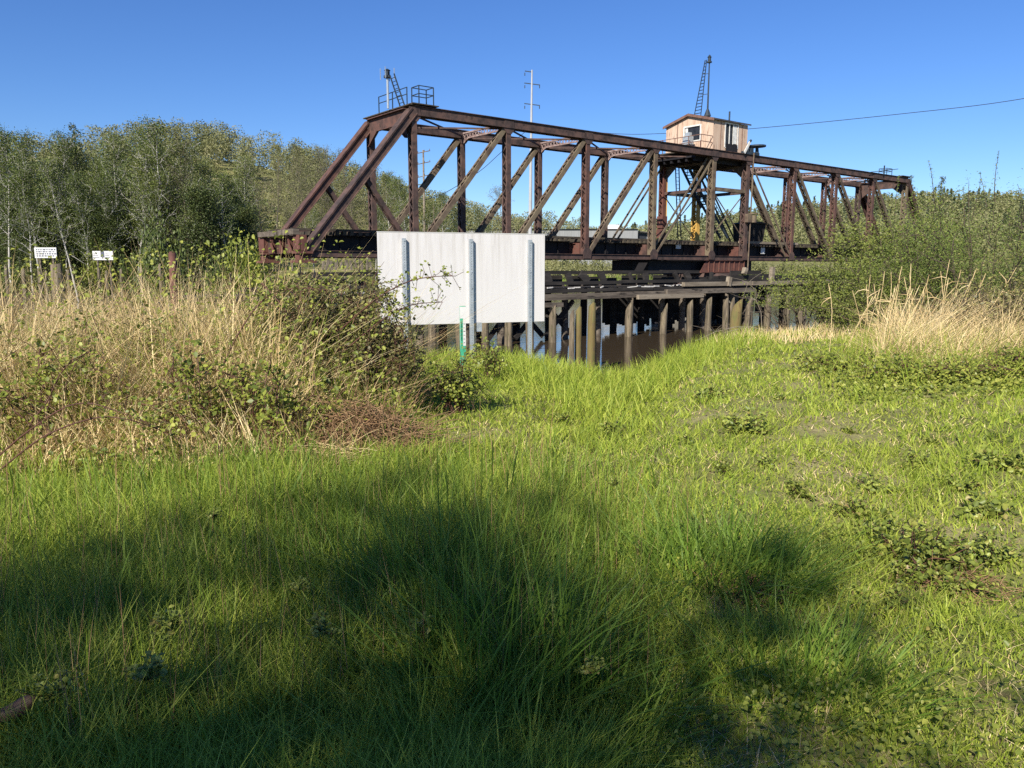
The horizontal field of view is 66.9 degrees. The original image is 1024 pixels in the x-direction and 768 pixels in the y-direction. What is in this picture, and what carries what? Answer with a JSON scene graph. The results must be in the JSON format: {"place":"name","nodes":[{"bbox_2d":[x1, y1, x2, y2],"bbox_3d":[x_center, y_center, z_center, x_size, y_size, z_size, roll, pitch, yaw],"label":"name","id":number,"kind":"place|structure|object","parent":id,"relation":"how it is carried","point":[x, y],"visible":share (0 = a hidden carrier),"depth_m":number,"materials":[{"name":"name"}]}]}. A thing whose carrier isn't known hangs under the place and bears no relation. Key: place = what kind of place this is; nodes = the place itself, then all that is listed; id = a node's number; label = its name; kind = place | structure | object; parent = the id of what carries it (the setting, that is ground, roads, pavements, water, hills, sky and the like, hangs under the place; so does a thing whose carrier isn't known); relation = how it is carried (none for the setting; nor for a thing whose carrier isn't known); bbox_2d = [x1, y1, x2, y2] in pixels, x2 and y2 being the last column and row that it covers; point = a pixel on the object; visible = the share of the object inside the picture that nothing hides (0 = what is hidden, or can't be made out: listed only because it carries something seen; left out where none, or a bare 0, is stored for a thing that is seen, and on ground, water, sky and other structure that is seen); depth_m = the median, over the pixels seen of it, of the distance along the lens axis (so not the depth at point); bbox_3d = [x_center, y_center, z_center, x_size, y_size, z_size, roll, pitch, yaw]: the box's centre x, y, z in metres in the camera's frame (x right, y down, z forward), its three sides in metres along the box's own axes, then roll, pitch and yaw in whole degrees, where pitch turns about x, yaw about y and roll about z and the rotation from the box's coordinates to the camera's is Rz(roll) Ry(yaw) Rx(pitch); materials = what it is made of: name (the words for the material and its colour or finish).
{"place":"outdoors","nodes":[
{"label":"outdoors","id":0,"kind":"place"},
{"bbox_2d":[0,218,546,482],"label":"dry reed grass","id":1,"kind":"structure","parent":0,"point":[46,320],"depth_m":7.61,"materials":[{"name":"plant"}]},
{"bbox_2d":[0,392,761,767],"bbox_3d":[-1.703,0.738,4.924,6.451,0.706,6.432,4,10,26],"label":"tall grass","id":2,"kind":"structure","parent":0,"point":[336,514],"depth_m":4.13,"materials":[{"name":"green plant"}]},
{"bbox_2d":[0,159,1023,767],"bbox_3d":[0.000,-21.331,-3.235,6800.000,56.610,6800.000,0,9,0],"label":"ground","id":3,"kind":"structure","parent":0,"point":[866,433],"depth_m":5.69,"materials":[{"name":"green plant"}]},
{"bbox_2d":[0,197,34,284],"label":"dense tree","id":4,"kind":"object","parent":3,"relation":"on","point":[12,255],"visible":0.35,"depth_m":106.04,"materials":[{"name":"green plant"}]},
{"bbox_2d":[0,125,37,290],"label":"alder tree","id":5,"kind":"object","parent":3,"relation":"on","point":[3,150],"visible":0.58,"depth_m":100.15,"materials":[{"name":"green plant"}]},
{"bbox_2d":[0,162,56,294],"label":"alder tree","id":6,"kind":"object","parent":3,"relation":"on","point":[24,181],"visible":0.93,"depth_m":98.89,"materials":[{"name":"green plant"}]},
{"bbox_2d":[0,126,64,268],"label":"alder tree","id":7,"kind":"object","parent":3,"relation":"on","point":[22,146],"visible":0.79,"depth_m":98.87,"materials":[{"name":"green plant"}]},
{"bbox_2d":[14,204,76,289],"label":"dense tree","id":8,"kind":"object","parent":3,"relation":"on","point":[44,223],"visible":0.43,"depth_m":102.27,"materials":[{"name":"green plant"}]},
{"bbox_2d":[15,664,83,705],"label":"lawn weed","id":9,"kind":"object","parent":3,"relation":"on","point":[50,690],"visible":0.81,"depth_m":2.51,"materials":[{"name":"green plant"}]},
{"bbox_2d":[22,151,83,301],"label":"alder tree","id":10,"kind":"object","parent":3,"relation":"on","point":[58,225],"visible":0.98,"depth_m":97.73,"materials":[{"name":"green plant"}]},
{"bbox_2d":[38,127,86,261],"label":"alder tree","id":11,"kind":"object","parent":3,"relation":"on","point":[64,148],"visible":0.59,"depth_m":104.34,"materials":[{"name":"green plant"}]},
{"bbox_2d":[0,328,136,457],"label":"bramble patch","id":12,"kind":"object","parent":3,"relation":"on","point":[5,394],"visible":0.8,"depth_m":6.88,"materials":[{"name":"green plant"}]},
{"bbox_2d":[52,198,97,288],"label":"dense tree","id":13,"kind":"object","parent":3,"relation":"on","point":[74,262],"visible":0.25,"depth_m":106.91,"materials":[{"name":"green plant"}]},
{"bbox_2d":[56,168,111,293],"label":"alder tree","id":14,"kind":"object","parent":3,"relation":"on","point":[77,197],"visible":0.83,"depth_m":98.51,"materials":[{"name":"green plant"}]},
{"bbox_2d":[0,406,174,470],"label":"arching cane","id":15,"kind":"object","parent":3,"relation":"on","point":[102,417],"visible":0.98,"depth_m":5.79,"materials":[{"name":"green plant"}]},
{"bbox_2d":[0,390,184,455],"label":"arching cane","id":16,"kind":"object","parent":3,"relation":"on","point":[111,413],"visible":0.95,"depth_m":5.83,"materials":[{"name":"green plant"}]},
{"bbox_2d":[75,236,120,301],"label":"bank bush","id":17,"kind":"object","parent":3,"relation":"on","point":[94,275],"visible":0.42,"depth_m":99.71,"materials":[{"name":"green plant"}]},
{"bbox_2d":[69,173,137,298],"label":"alder tree","id":18,"kind":"object","parent":3,"relation":"on","point":[103,193],"visible":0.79,"depth_m":99.70,"materials":[{"name":"green plant"}]},
{"bbox_2d":[75,129,137,269],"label":"alder tree","id":19,"kind":"object","parent":3,"relation":"on","point":[111,167],"visible":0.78,"depth_m":101.61,"materials":[{"name":"green plant"}]},
{"bbox_2d":[71,207,143,298],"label":"dense tree","id":20,"kind":"object","parent":3,"relation":"on","point":[100,227],"visible":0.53,"depth_m":99.86,"materials":[{"name":"green plant"}]},
{"bbox_2d":[0,554,230,705],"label":"grass clump","id":21,"kind":"object","parent":3,"relation":"on","point":[99,617],"visible":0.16,"depth_m":3.31,"materials":[{"name":"green plant"}]},
{"bbox_2d":[20,299,214,404],"bbox_3d":[-4.359,-0.193,8.447,2.394,1.511,1.695,0,9,0],"label":"bramble patch","id":22,"kind":"object","parent":3,"relation":"on","point":[145,313],"visible":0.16,"depth_m":8.39,"materials":[{"name":"green plant"}]},
{"bbox_2d":[0,151,278,280],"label":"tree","id":23,"kind":"object","parent":3,"relation":"on","point":[264,203],"visible":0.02,"depth_m":139.98,"materials":[{"name":"green plant"}]},
{"bbox_2d":[111,145,168,281],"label":"alder tree","id":24,"kind":"object","parent":3,"relation":"on","point":[133,204],"visible":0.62,"depth_m":100.76,"materials":[{"name":"green plant"}]},
{"bbox_2d":[121,650,167,683],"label":"lawn weed","id":25,"kind":"object","parent":3,"relation":"on","point":[157,661],"visible":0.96,"depth_m":2.65,"materials":[{"name":"green plant"}]},
{"bbox_2d":[126,163,183,269],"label":"alder tree","id":26,"kind":"object","parent":3,"relation":"on","point":[151,197],"visible":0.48,"depth_m":100.64,"materials":[{"name":"green plant"}]},
{"bbox_2d":[116,114,194,259],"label":"alder tree","id":27,"kind":"object","parent":3,"relation":"on","point":[156,132],"visible":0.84,"depth_m":100.06,"materials":[{"name":"green plant"}]},
{"bbox_2d":[128,206,194,305],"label":"bank bush","id":28,"kind":"object","parent":3,"relation":"on","point":[161,260],"visible":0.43,"depth_m":90.21,"materials":[{"name":"green plant"}]},
{"bbox_2d":[149,604,186,641],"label":"lawn weed","id":29,"kind":"object","parent":3,"relation":"on","point":[167,625],"visible":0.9,"depth_m":3.01,"materials":[{"name":"green plant"}]},
{"bbox_2d":[151,130,213,291],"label":"bare alder","id":30,"kind":"object","parent":3,"relation":"on","point":[181,173],"visible":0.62,"depth_m":100.95,"materials":[{"name":"green plant"}]},
{"bbox_2d":[97,326,274,455],"bbox_3d":[-2.988,0.064,6.997,1.450,1.204,1.313,-6,10,-34],"label":"bramble patch","id":31,"kind":"object","parent":3,"relation":"on","point":[187,372],"visible":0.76,"depth_m":6.77,"materials":[{"name":"green plant"}]},
{"bbox_2d":[167,180,249,295],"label":"dense tree","id":32,"kind":"object","parent":3,"relation":"on","point":[203,226],"visible":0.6,"depth_m":98.71,"materials":[{"name":"green plant"}]},
{"bbox_2d":[0,224,438,485],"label":"bramble sprigs","id":33,"kind":"object","parent":3,"relation":"on","point":[50,452],"visible":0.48,"depth_m":7.72,"materials":[{"name":"green plant"}]},
{"bbox_2d":[187,194,269,286],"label":"dense tree","id":34,"kind":"object","parent":3,"relation":"on","point":[224,213],"visible":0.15,"depth_m":104.73,"materials":[{"name":"green plant"}]},
{"bbox_2d":[200,168,258,269],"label":"alder tree","id":35,"kind":"object","parent":3,"relation":"on","point":[221,203],"visible":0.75,"depth_m":100.76,"materials":[{"name":"green plant"}]},
{"bbox_2d":[0,277,487,489],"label":"thicket grass","id":36,"kind":"structure","parent":3,"relation":"on","point":[48,465],"depth_m":7.56,"materials":[{"name":"beige plant"}]},
{"bbox_2d":[221,218,272,306],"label":"bank bush","id":37,"kind":"object","parent":3,"relation":"on","point":[232,265],"visible":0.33,"depth_m":88.39,"materials":[{"name":"green plant"}]},
{"bbox_2d":[226,152,274,253],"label":"alder tree","id":38,"kind":"object","parent":3,"relation":"on","point":[244,172],"visible":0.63,"depth_m":112.59,"materials":[{"name":"green plant"}]},
{"bbox_2d":[162,336,340,451],"bbox_3d":[-2.243,0.119,6.831,1.344,1.108,0.882,3,9,16],"label":"bramble patch","id":39,"kind":"object","parent":3,"relation":"on","point":[279,394],"visible":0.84,"depth_m":6.79,"materials":[{"name":"green plant"}]},
{"bbox_2d":[227,200,283,285],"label":"dense tree","id":40,"kind":"object","parent":3,"relation":"on","point":[249,216],"visible":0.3,"depth_m":109.35,"materials":[{"name":"green plant"}]},
{"bbox_2d":[41,548,472,765],"bbox_3d":[-0.983,1.061,3.017,1.789,0.450,1.516,4,10,26],"label":"grass clump","id":41,"kind":"object","parent":3,"relation":"on","point":[296,655],"visible":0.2,"depth_m":3.02,"materials":[{"name":"green plant"}]},
{"bbox_2d":[205,269,337,419],"bbox_3d":[-2.458,-0.384,7.820,1.397,1.533,0.290,0,9,0],"label":"arching cane","id":42,"kind":"object","parent":3,"relation":"on","point":[272,294],"visible":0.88,"depth_m":7.75,"materials":[{"name":"green plant"}]},
{"bbox_2d":[256,152,292,226],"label":"bare alder","id":43,"kind":"object","parent":3,"relation":"on","point":[278,185],"visible":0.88,"depth_m":167.34,"materials":[{"name":"green plant"}]},
{"bbox_2d":[0,116,598,235],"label":"hillside wood","id":44,"kind":"object","parent":3,"relation":"on","point":[216,146],"visible":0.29,"depth_m":233.19,"materials":[{"name":"green plant"}]},
{"bbox_2d":[219,256,427,403],"bbox_3d":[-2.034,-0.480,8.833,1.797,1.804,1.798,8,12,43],"label":"bramble mound","id":45,"kind":"object","parent":3,"relation":"on","point":[350,297],"visible":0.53,"depth_m":8.50,"materials":[{"name":"green plant"}]},
{"bbox_2d":[344,286,445,350],"bbox_3d":[-1.154,-0.639,7.580,1.036,0.650,0.281,0,9,0],"label":"arching cane","id":46,"kind":"object","parent":45,"relation":"on","point":[404,309],"visible":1,"depth_m":7.57,"materials":[{"name":"green plant"}]},
{"bbox_2d":[339,260,468,329],"bbox_3d":[-1.099,-0.841,7.478,1.373,0.698,0.262,2,9,13],"label":"arching cane","id":47,"kind":"object","parent":45,"relation":"on","point":[420,277],"visible":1,"depth_m":7.42,"materials":[{"name":"green plant"}]},
{"bbox_2d":[256,407,419,473],"bbox_3d":[-1.490,0.472,6.384,1.655,0.499,1.523,0,9,0],"label":"dead stem heap","id":48,"kind":"object","parent":3,"relation":"on","point":[332,449],"visible":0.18,"depth_m":6.38,"materials":[{"name":"plant"}]},
{"bbox_2d":[230,360,474,458],"bbox_3d":[-1.379,0.221,6.934,2.202,0.871,1.749,-4,9,-22],"label":"dead stem heap","id":49,"kind":"object","parent":3,"relation":"on","point":[374,423],"visible":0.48,"depth_m":6.82,"materials":[{"name":"plant"}]},
{"bbox_2d":[230,486,516,634],"bbox_3d":[-0.643,0.847,3.798,1.396,0.560,1.732,-3,9,-19],"label":"grass clump","id":50,"kind":"object","parent":3,"relation":"on","point":[337,560],"visible":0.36,"depth_m":3.82,"materials":[{"name":"green plant"}]},
{"bbox_2d":[326,311,450,417],"bbox_3d":[-1.427,-0.199,8.534,1.126,1.201,1.357,5,10,28],"label":"bramble mound","id":51,"kind":"object","parent":3,"relation":"on","point":[397,345],"visible":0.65,"depth_m":8.48,"materials":[{"name":"green plant"}]},
{"bbox_2d":[273,462,632,643],"bbox_3d":[-0.217,0.763,3.674,1.733,0.757,1.945,0,9,0],"label":"grass clump","id":52,"kind":"object","parent":3,"relation":"on","point":[441,548],"visible":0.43,"depth_m":3.71,"materials":[{"name":"green plant"}]},
{"bbox_2d":[417,345,493,416],"bbox_3d":[-0.696,-0.077,9.051,0.904,0.846,0.926,-3,9,-22],"label":"bramble patch","id":53,"kind":"object","parent":3,"relation":"on","point":[449,387],"visible":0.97,"depth_m":8.91,"materials":[{"name":"green plant"}]},
{"bbox_2d":[377,231,544,357],"bbox_3d":[-0.919,-1.375,15.334,3.431,3.182,0.123,-3,9,-20],"label":"river sign","id":54,"kind":"object","parent":3,"relation":"on","point":[498,265],"visible":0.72,"depth_m":15.28,"materials":[{"name":"white metal"}]},
{"bbox_2d":[462,338,514,382],"bbox_3d":[-0.474,-0.388,12.585,0.958,0.767,0.980,5,10,31],"label":"bramble patch","id":55,"kind":"object","parent":3,"relation":"on","point":[489,361],"visible":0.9,"depth_m":12.51,"materials":[{"name":"green plant"}]},
{"bbox_2d":[436,440,562,551],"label":"seed stalks","id":56,"kind":"object","parent":3,"relation":"on","point":[481,488],"visible":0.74,"depth_m":4.18,"materials":[{"name":"green plant"}]},
{"bbox_2d":[253,485,769,765],"bbox_3d":[-0.011,0.831,3.043,1.981,0.801,1.674,-7,11,-40],"label":"grass clump","id":57,"kind":"object","parent":3,"relation":"on","point":[474,633],"visible":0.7,"depth_m":2.94,"materials":[{"name":"green plant"}]},
{"bbox_2d":[0,339,1023,767],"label":"lawn herbs","id":58,"kind":"object","parent":3,"relation":"on","point":[914,737],"visible":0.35,"depth_m":3.06,"materials":[{"name":"green plant"}]},
{"bbox_2d":[437,225,647,266],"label":"warehouse","id":59,"kind":"structure","parent":3,"relation":"on","point":[630,233],"depth_m":230.89,"materials":[{"name":"metal"}]},
{"bbox_2d":[352,258,828,279],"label":"bank scrub","id":60,"kind":"object","parent":3,"relation":"on","point":[575,265],"visible":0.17,"depth_m":191.00,"materials":[{"name":"green plant"}]},
{"bbox_2d":[415,324,792,426],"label":"bank crest grass","id":61,"kind":"structure","parent":3,"relation":"on","point":[706,352],"depth_m":12.82,"materials":[{"name":"green plant"}]},
{"bbox_2d":[441,561,802,767],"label":"grass clump","id":62,"kind":"object","parent":3,"relation":"on","point":[652,710],"visible":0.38,"depth_m":2.79,"materials":[{"name":"green plant"}]},
{"bbox_2d":[714,403,773,433],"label":"lawn weed","id":63,"kind":"object","parent":3,"relation":"on","point":[749,421],"visible":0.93,"depth_m":7.66,"materials":[{"name":"green plant"}]},
{"bbox_2d":[583,471,913,613],"bbox_3d":[1.149,0.783,3.989,1.819,0.530,1.700,-6,10,-34],"label":"grass clump","id":64,"kind":"object","parent":3,"relation":"on","point":[749,553],"visible":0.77,"depth_m":3.98,"materials":[{"name":"green plant"}]},
{"bbox_2d":[738,250,844,329],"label":"willow bush","id":65,"kind":"object","parent":3,"relation":"on","point":[789,301],"visible":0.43,"depth_m":26.67,"materials":[{"name":"green plant"}]},
{"bbox_2d":[616,187,1023,238],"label":"conifer hillside","id":66,"kind":"structure","parent":3,"relation":"on","point":[779,211],"depth_m":604.41,"materials":[{"name":"green plant"}]},
{"bbox_2d":[620,189,1023,260],"bbox_3d":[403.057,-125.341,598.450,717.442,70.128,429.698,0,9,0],"label":"hill clearing scrub","id":67,"kind":"object","parent":3,"relation":"on","point":[799,229],"visible":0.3,"depth_m":533.39,"materials":[{"name":"green plant"}]},
{"bbox_2d":[622,571,1022,747],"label":"grass clump","id":68,"kind":"object","parent":3,"relation":"on","point":[817,647],"visible":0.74,"depth_m":3.07,"materials":[{"name":"green plant"}]},
{"bbox_2d":[788,342,887,373],"bbox_3d":[5.490,-0.344,12.563,1.982,0.764,1.318,0,9,0],"label":"bramble patch","id":69,"kind":"object","parent":3,"relation":"on","point":[819,358],"visible":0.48,"depth_m":12.62,"materials":[{"name":"green plant"}]},
{"bbox_2d":[780,229,901,325],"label":"willow bush","id":70,"kind":"object","parent":3,"relation":"on","point":[817,279],"visible":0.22,"depth_m":25.81,"materials":[{"name":"green plant"}]},
{"bbox_2d":[841,490,903,530],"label":"lawn weed","id":71,"kind":"object","parent":3,"relation":"on","point":[883,511],"visible":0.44,"depth_m":5.14,"materials":[{"name":"green plant"}]},
{"bbox_2d":[802,234,947,335],"bbox_3d":[9.727,-2.541,21.143,3.922,3.044,5.129,6,11,36],"label":"willow bush","id":72,"kind":"object","parent":3,"relation":"on","point":[846,307],"visible":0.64,"depth_m":21.07,"materials":[{"name":"green plant"}]},
{"bbox_2d":[759,184,993,328],"bbox_3d":[11.195,-3.769,24.238,6.369,4.546,5.518,-3,9,-17],"label":"willow bush","id":73,"kind":"object","parent":3,"relation":"on","point":[869,242],"visible":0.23,"depth_m":23.68,"materials":[{"name":"green plant"}]},
{"bbox_2d":[845,578,919,617],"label":"lawn weed","id":74,"kind":"object","parent":3,"relation":"on","point":[893,592],"visible":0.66,"depth_m":3.77,"materials":[{"name":"green plant"}]},
{"bbox_2d":[794,311,1023,390],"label":"green bank blades","id":75,"kind":"object","parent":3,"relation":"on","point":[864,339],"visible":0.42,"depth_m":11.97,"materials":[{"name":"green plant"}]},
{"bbox_2d":[802,344,1023,409],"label":"leafy herbs","id":76,"kind":"object","parent":3,"relation":"on","point":[995,382],"visible":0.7,"depth_m":10.46,"materials":[{"name":"green plant"}]},
{"bbox_2d":[859,514,974,572],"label":"lawn weed","id":77,"kind":"object","parent":3,"relation":"on","point":[906,544],"visible":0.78,"depth_m":4.36,"materials":[{"name":"green plant"}]},
{"bbox_2d":[823,175,1021,326],"bbox_3d":[11.610,-3.623,21.763,5.216,4.696,4.233,0,9,0],"label":"broom bush","id":78,"kind":"object","parent":3,"relation":"on","point":[909,258],"visible":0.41,"depth_m":21.48,"materials":[{"name":"green plant"}]},
{"bbox_2d":[837,345,1023,385],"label":"bramble patch","id":79,"kind":"object","parent":3,"relation":"on","point":[963,372],"visible":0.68,"depth_m":10.86,"materials":[{"name":"green plant"}]},
{"bbox_2d":[891,513,976,557],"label":"lawn weed","id":80,"kind":"object","parent":3,"relation":"on","point":[930,540],"visible":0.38,"depth_m":4.62,"materials":[{"name":"green plant"}]},
{"bbox_2d":[868,260,1016,346],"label":"dry stalks","id":81,"kind":"object","parent":3,"relation":"on","point":[920,309],"visible":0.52,"depth_m":15.42,"materials":[{"name":"plant"}]},
{"bbox_2d":[863,151,1023,326],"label":"broom bush","id":82,"kind":"object","parent":3,"relation":"on","point":[952,267],"visible":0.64,"depth_m":19.76,"materials":[{"name":"green plant"}]},
{"bbox_2d":[869,551,1023,612],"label":"dead stem heap","id":83,"kind":"object","parent":3,"relation":"on","point":[981,579],"visible":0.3,"depth_m":4.07,"materials":[{"name":"plant"}]},
{"bbox_2d":[903,547,1000,599],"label":"lawn weed","id":84,"kind":"object","parent":3,"relation":"on","point":[972,585],"visible":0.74,"depth_m":4.05,"materials":[{"name":"green plant"}]},
{"bbox_2d":[904,248,1023,341],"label":"bramble mound","id":85,"kind":"object","parent":3,"relation":"on","point":[1005,308],"visible":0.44,"depth_m":15.08,"materials":[{"name":"green plant"}]},
{"bbox_2d":[947,521,1023,565],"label":"lawn weed","id":86,"kind":"object","parent":3,"relation":"on","point":[1005,552],"visible":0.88,"depth_m":4.43,"materials":[{"name":"green plant"}]},
{"bbox_2d":[954,491,1019,519],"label":"lawn weed","id":87,"kind":"object","parent":3,"relation":"on","point":[999,506],"visible":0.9,"depth_m":5.12,"materials":[{"name":"green plant"}]},
{"bbox_2d":[961,444,1023,473],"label":"lawn weed","id":88,"kind":"object","parent":3,"relation":"on","point":[982,452],"visible":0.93,"depth_m":6.23,"materials":[{"name":"green plant"}]},
{"bbox_2d":[0,279,1023,373],"bbox_3d":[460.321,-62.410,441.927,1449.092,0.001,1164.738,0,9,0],"label":"river","id":89,"kind":"structure","parent":0,"point":[613,347],"depth_m":49.52,"materials":[{"name":"brown liquid"}]},
{"bbox_2d":[154,258,851,351],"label":"timber fender","id":90,"kind":"object","parent":89,"relation":"in","point":[628,302],"visible":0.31,"depth_m":53.36,"materials":[{"name":"brown wood"}]},
{"bbox_2d":[587,302,595,369],"bbox_3d":[3.407,-0.699,33.260,0.421,5.633,0.425,0,9,0],"label":"mooring pile","id":91,"kind":"object","parent":89,"relation":"in","point":[591,343],"visible":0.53,"depth_m":32.93,"materials":[{"name":"brown wood"}]},
{"bbox_2d":[651,293,738,321],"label":"bridge pier","id":92,"kind":"structure","parent":89,"relation":"in","point":[732,295],"depth_m":64.14,"materials":[{"name":"wood"}]},
{"bbox_2d":[256,85,931,284],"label":"swing bridge","id":93,"kind":"structure","parent":92,"relation":"on","point":[651,252],"depth_m":58.30,"materials":[{"name":"metal"}]},
{"bbox_2d":[663,111,750,157],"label":"operator house","id":94,"kind":"structure","parent":93,"relation":"on","point":[729,135],"depth_m":63.58,"materials":[{"name":"beige wood"}]},
{"bbox_2d":[0,0,1023,228],"label":"sky","id":95,"kind":"structure","parent":0,"point":[308,70],"materials":[{"name":"blue"}]},
{"bbox_2d":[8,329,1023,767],"bbox_3d":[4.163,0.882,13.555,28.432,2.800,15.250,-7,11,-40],"label":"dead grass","id":96,"kind":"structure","parent":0,"point":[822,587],"depth_m":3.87,"materials":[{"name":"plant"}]},
{"bbox_2d":[706,320,886,344],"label":"dry bank grass","id":97,"kind":"structure","parent":0,"point":[799,335],"depth_m":20.93,"materials":[{"name":"plant"}]},
{"bbox_2d":[762,267,1023,377],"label":"dry bank grass","id":98,"kind":"structure","parent":0,"point":[988,341],"depth_m":13.43,"materials":[{"name":"plant"}]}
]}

